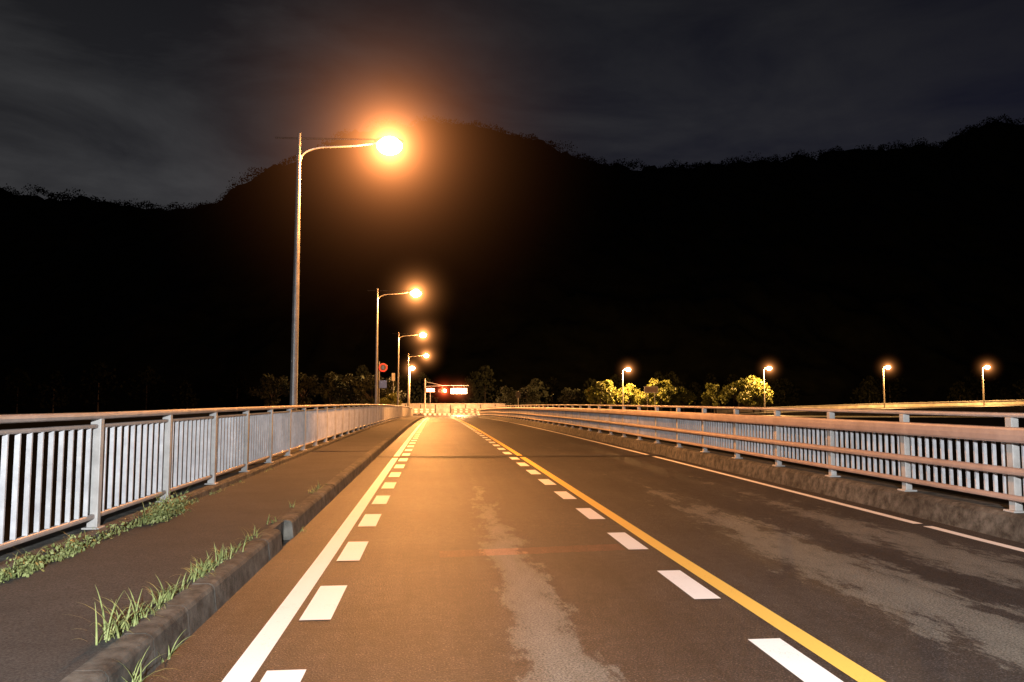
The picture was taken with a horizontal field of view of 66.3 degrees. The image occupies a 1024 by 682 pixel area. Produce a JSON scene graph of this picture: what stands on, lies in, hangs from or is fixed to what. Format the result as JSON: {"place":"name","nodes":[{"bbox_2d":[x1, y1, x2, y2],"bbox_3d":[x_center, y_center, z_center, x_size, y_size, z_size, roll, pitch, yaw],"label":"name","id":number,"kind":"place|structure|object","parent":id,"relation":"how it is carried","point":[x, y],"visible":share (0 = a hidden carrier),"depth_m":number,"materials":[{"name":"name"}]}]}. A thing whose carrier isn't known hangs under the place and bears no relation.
{"place":"outdoors","nodes":[
{"label":"outdoors","id":0,"kind":"place"},
{"bbox_2d":[0,417,418,681],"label":"sidewalk","id":1,"kind":"structure","parent":0,"point":[40,636],"depth_m":6.13,"materials":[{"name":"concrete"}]},
{"bbox_2d":[0,463,328,681],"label":"grass","id":2,"kind":"structure","parent":1,"relation":"on","point":[162,512],"depth_m":5.97,"materials":[{"name":"green plant"}]},
{"bbox_2d":[128,414,815,417],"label":"junction road","id":3,"kind":"structure","parent":0,"point":[447,416],"depth_m":124.13,"materials":[{"name":"grey asphalt"}]},
{"bbox_2d":[0,416,412,576],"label":"parapet kerb","id":4,"kind":"structure","parent":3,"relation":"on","point":[199,489],"depth_m":8.73,"materials":[{"name":"concrete"}]},
{"bbox_2d":[0,404,412,550],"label":"bridge railing","id":5,"kind":"object","parent":4,"relation":"on","point":[252,438],"visible":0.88,"depth_m":9.03,"materials":[{"name":"grey metal"}]},
{"bbox_2d":[392,373,394,392],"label":"traffic sign","id":6,"kind":"object","parent":3,"relation":"on","point":[393,377],"visible":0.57,"depth_m":122.61,"materials":[{"name":"metal"}]},
{"bbox_2d":[409,366,414,406],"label":"street lamp","id":7,"kind":"object","parent":3,"relation":"on","point":[411,367],"visible":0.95,"depth_m":128.77,"materials":[{"name":"metal"}]},
{"bbox_2d":[413,409,434,414],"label":"road barrier","id":8,"kind":"object","parent":3,"relation":"on","point":[417,411],"visible":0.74,"depth_m":139.46,"materials":[{"name":"metal"}]},
{"bbox_2d":[426,388,434,401],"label":"information sign","id":9,"kind":"object","parent":3,"relation":"on","point":[430,390],"visible":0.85,"depth_m":148.52,"materials":[{"name":"metal"}]},
{"bbox_2d":[424,378,468,410],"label":"traffic signal","id":10,"kind":"object","parent":3,"relation":"on","point":[440,390],"visible":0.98,"depth_m":148.90,"materials":[{"name":"metal"}]},
{"bbox_2d":[450,385,466,393],"bbox_3d":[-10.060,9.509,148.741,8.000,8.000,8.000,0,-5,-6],"label":"information sign","id":11,"kind":"object","parent":10,"relation":"attached to","point":[453,390],"visible":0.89,"depth_m":149.02,"materials":[{"name":"metal"}]},
{"bbox_2d":[424,413,479,414],"bbox_3d":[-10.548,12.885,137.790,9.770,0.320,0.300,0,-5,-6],"label":"crosswalk","id":12,"kind":"structure","parent":3,"relation":"on","point":[453,413],"depth_m":137.66,"materials":[{"name":"white paint"}]},
{"bbox_2d":[451,409,479,414],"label":"road barrier","id":13,"kind":"object","parent":3,"relation":"on","point":[467,411],"visible":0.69,"depth_m":140.16,"materials":[{"name":"metal"}]},
{"bbox_2d":[516,391,520,404],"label":"traffic sign","id":14,"kind":"object","parent":3,"relation":"on","point":[518,394],"visible":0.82,"depth_m":116.29,"materials":[{"name":"metal"}]},
{"bbox_2d":[0,120,1023,412],"bbox_3d":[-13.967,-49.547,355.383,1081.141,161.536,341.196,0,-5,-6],"label":"mountain","id":15,"kind":"structure","parent":0,"point":[834,278],"depth_m":274.31,"materials":[{"name":"green plant"}]},
{"bbox_2d":[0,114,1023,210],"bbox_3d":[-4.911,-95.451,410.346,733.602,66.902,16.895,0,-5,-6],"label":"ridge trees","id":16,"kind":"object","parent":15,"relation":"on","point":[58,196],"visible":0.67,"depth_m":409.79,"materials":[{"name":"plant"}]},
{"bbox_2d":[0,412,1023,550],"bbox_3d":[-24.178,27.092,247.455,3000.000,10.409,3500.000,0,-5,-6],"label":"ground","id":17,"kind":"structure","parent":0,"point":[980,421],"depth_m":107.53,"materials":[{"name":"soil"}]},
{"bbox_2d":[248,373,289,405],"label":"tree","id":18,"kind":"object","parent":17,"relation":"on","point":[269,383],"visible":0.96,"depth_m":133.37,"materials":[{"name":"green plant"}]},
{"bbox_2d":[282,540,289,546],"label":"bridge deck","id":19,"kind":"structure","parent":17,"relation":"on","point":[284,542],"depth_m":8.38,"materials":[{"name":"concrete"}]},
{"bbox_2d":[60,416,424,681],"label":"kerb","id":20,"kind":"structure","parent":19,"relation":"on","point":[192,608],"depth_m":5.29,"materials":[{"name":"concrete"}]},
{"bbox_2d":[275,133,403,450],"bbox_3d":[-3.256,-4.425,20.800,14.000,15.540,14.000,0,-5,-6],"label":"street lamp","id":21,"kind":"object","parent":19,"relation":"on","point":[388,145],"visible":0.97,"depth_m":20.40,"materials":[{"name":"metal"}]},
{"bbox_2d":[378,362,387,403],"bbox_3d":[-8.529,3.503,51.776,0.600,4.300,0.125,0,-5,-6],"label":"traffic sign","id":22,"kind":"object","parent":19,"relation":"on","point":[383,367],"visible":0.95,"depth_m":51.83,"materials":[{"name":"metal"}]},
{"bbox_2d":[367,288,421,422],"bbox_3d":[-5.964,-0.308,48.429,6.400,11.740,6.400,0,-5,-6],"label":"street lamp","id":23,"kind":"object","parent":19,"relation":"on","point":[415,292],"visible":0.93,"depth_m":48.18,"materials":[{"name":"metal"}]},
{"bbox_2d":[392,332,426,404],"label":"street lamp","id":24,"kind":"object","parent":19,"relation":"on","point":[420,334],"visible":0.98,"depth_m":75.97,"materials":[{"name":"metal"}]},
{"bbox_2d":[404,354,428,406],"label":"street lamp","id":25,"kind":"object","parent":19,"relation":"on","point":[426,355],"visible":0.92,"depth_m":103.72,"materials":[{"name":"metal"}]},
{"bbox_2d":[280,373,321,404],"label":"tree","id":26,"kind":"object","parent":17,"relation":"on","point":[305,382],"visible":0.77,"depth_m":130.16,"materials":[{"name":"green plant"}]},
{"bbox_2d":[311,372,347,407],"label":"tree","id":27,"kind":"object","parent":17,"relation":"on","point":[331,382],"visible":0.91,"depth_m":127.73,"materials":[{"name":"green plant"}]},
{"bbox_2d":[335,373,367,406],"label":"tree","id":28,"kind":"object","parent":17,"relation":"on","point":[348,379],"visible":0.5,"depth_m":125.00,"materials":[{"name":"green plant"}]},
{"bbox_2d":[351,373,388,406],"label":"tree","id":29,"kind":"object","parent":17,"relation":"on","point":[368,383],"visible":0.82,"depth_m":120.94,"materials":[{"name":"green plant"}]},
{"bbox_2d":[368,378,406,403],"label":"tree","id":30,"kind":"object","parent":17,"relation":"on","point":[390,385],"visible":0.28,"depth_m":124.91,"materials":[{"name":"green plant"}]},
{"bbox_2d":[379,392,401,405],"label":"tree","id":31,"kind":"object","parent":17,"relation":"on","point":[388,399],"visible":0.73,"depth_m":120.82,"materials":[{"name":"green plant"}]},
{"bbox_2d":[377,403,504,413],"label":"retaining wall","id":32,"kind":"structure","parent":17,"relation":"on","point":[442,408],"depth_m":154.94,"materials":[{"name":"concrete"}]},
{"bbox_2d":[495,386,521,406],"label":"tree","id":33,"kind":"object","parent":17,"relation":"on","point":[509,394],"visible":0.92,"depth_m":141.49,"materials":[{"name":"green plant"}]},
{"bbox_2d":[0,361,1023,413],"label":"distant trees","id":34,"kind":"object","parent":17,"relation":"on","point":[868,392],"visible":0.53,"depth_m":171.90,"materials":[{"name":"green plant"}]},
{"bbox_2d":[516,386,539,406],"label":"tree","id":35,"kind":"object","parent":17,"relation":"on","point":[526,393],"visible":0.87,"depth_m":145.15,"materials":[{"name":"green plant"}]},
{"bbox_2d":[557,387,583,407],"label":"tree","id":36,"kind":"object","parent":17,"relation":"on","point":[574,394],"visible":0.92,"depth_m":151.86,"materials":[{"name":"green plant"}]},
{"bbox_2d":[584,380,615,407],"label":"tree","id":37,"kind":"object","parent":17,"relation":"on","point":[602,387],"visible":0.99,"depth_m":147.84,"materials":[{"name":"green plant"}]},
{"bbox_2d":[589,379,615,408],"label":"tree","id":38,"kind":"object","parent":17,"relation":"on","point":[611,387],"visible":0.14,"depth_m":150.54,"materials":[{"name":"green plant"}]},
{"bbox_2d":[622,368,630,404],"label":"street lamp","id":39,"kind":"object","parent":17,"relation":"on","point":[628,369],"visible":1,"depth_m":147.46,"materials":[{"name":"metal"}]},
{"bbox_2d":[613,383,640,409],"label":"tree","id":40,"kind":"object","parent":17,"relation":"on","point":[631,391],"visible":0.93,"depth_m":150.43,"materials":[{"name":"green plant"}]},
{"bbox_2d":[637,392,659,409],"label":"tree","id":41,"kind":"object","parent":17,"relation":"on","point":[642,397],"visible":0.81,"depth_m":149.20,"materials":[{"name":"green plant"}]},
{"bbox_2d":[644,386,657,409],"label":"traffic sign","id":42,"kind":"object","parent":17,"relation":"on","point":[650,389],"visible":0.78,"depth_m":143.77,"materials":[{"name":"metal"}]},
{"bbox_2d":[647,378,677,410],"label":"tree","id":43,"kind":"object","parent":17,"relation":"on","point":[666,389],"visible":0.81,"depth_m":148.88,"materials":[{"name":"green plant"}]},
{"bbox_2d":[668,387,696,411],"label":"tree","id":44,"kind":"object","parent":17,"relation":"on","point":[683,396],"visible":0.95,"depth_m":152.07,"materials":[{"name":"green plant"}]},
{"bbox_2d":[701,383,728,412],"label":"tree","id":45,"kind":"object","parent":17,"relation":"on","point":[712,392],"visible":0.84,"depth_m":148.56,"materials":[{"name":"green plant"}]},
{"bbox_2d":[717,378,755,412],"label":"tree","id":46,"kind":"object","parent":17,"relation":"on","point":[740,390],"visible":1,"depth_m":146.01,"materials":[{"name":"green plant"}]},
{"bbox_2d":[742,375,773,412],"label":"tree","id":47,"kind":"object","parent":17,"relation":"on","point":[758,393],"visible":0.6,"depth_m":146.74,"materials":[{"name":"green plant"}]},
{"bbox_2d":[754,396,772,411],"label":"tree","id":48,"kind":"object","parent":17,"relation":"on","point":[768,402],"visible":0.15,"depth_m":152.68,"materials":[{"name":"green plant"}]},
{"bbox_2d":[714,400,1023,412],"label":"parapet wall","id":49,"kind":"structure","parent":17,"relation":"on","point":[931,404],"depth_m":152.77,"materials":[{"name":"concrete"}]},
{"bbox_2d":[0,0,1023,210],"label":"sky","id":50,"kind":"structure","parent":0,"point":[161,102],"materials":[{"name":"black"}]},
{"bbox_2d":[143,418,1023,681],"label":"road","id":51,"kind":"structure","parent":0,"point":[485,569],"depth_m":6.39,"materials":[{"name":"grey asphalt"}]},
{"bbox_2d":[312,450,662,457],"bbox_3d":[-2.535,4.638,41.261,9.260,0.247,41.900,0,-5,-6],"label":"expansion joint","id":52,"kind":"object","parent":51,"relation":"on","point":[493,456],"visible":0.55,"depth_m":20.75,"materials":[{"name":"metal"}]},
{"bbox_2d":[222,418,1023,681],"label":"road markings","id":53,"kind":"object","parent":51,"relation":"on","point":[323,603],"visible":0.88,"depth_m":6.00,"materials":[{"name":"white paint"}]},
{"bbox_2d":[478,416,1023,542],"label":"parapet kerb","id":54,"kind":"structure","parent":51,"relation":"on","point":[987,517],"depth_m":11.69,"materials":[{"name":"concrete"}]},
{"bbox_2d":[478,404,1023,512],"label":"bridge railing","id":55,"kind":"object","parent":54,"relation":"on","point":[657,425],"visible":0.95,"depth_m":12.44,"materials":[{"name":"grey metal"}]},
{"bbox_2d":[720,404,1023,415],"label":"shore road","id":56,"kind":"structure","parent":0,"point":[1017,408],"depth_m":132.95,"materials":[{"name":"grey asphalt"}]},
{"bbox_2d":[763,367,771,412],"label":"street lamp","id":57,"kind":"object","parent":56,"relation":"on","point":[769,368],"visible":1,"depth_m":144.96,"materials":[{"name":"metal"}]},
{"bbox_2d":[883,366,890,407],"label":"street lamp","id":58,"kind":"object","parent":56,"relation":"on","point":[887,367],"visible":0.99,"depth_m":147.16,"materials":[{"name":"metal"}]},
{"bbox_2d":[982,366,989,405],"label":"street lamp","id":59,"kind":"object","parent":56,"relation":"on","point":[987,367],"visible":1,"depth_m":143.82,"materials":[{"name":"metal"}]}
]}

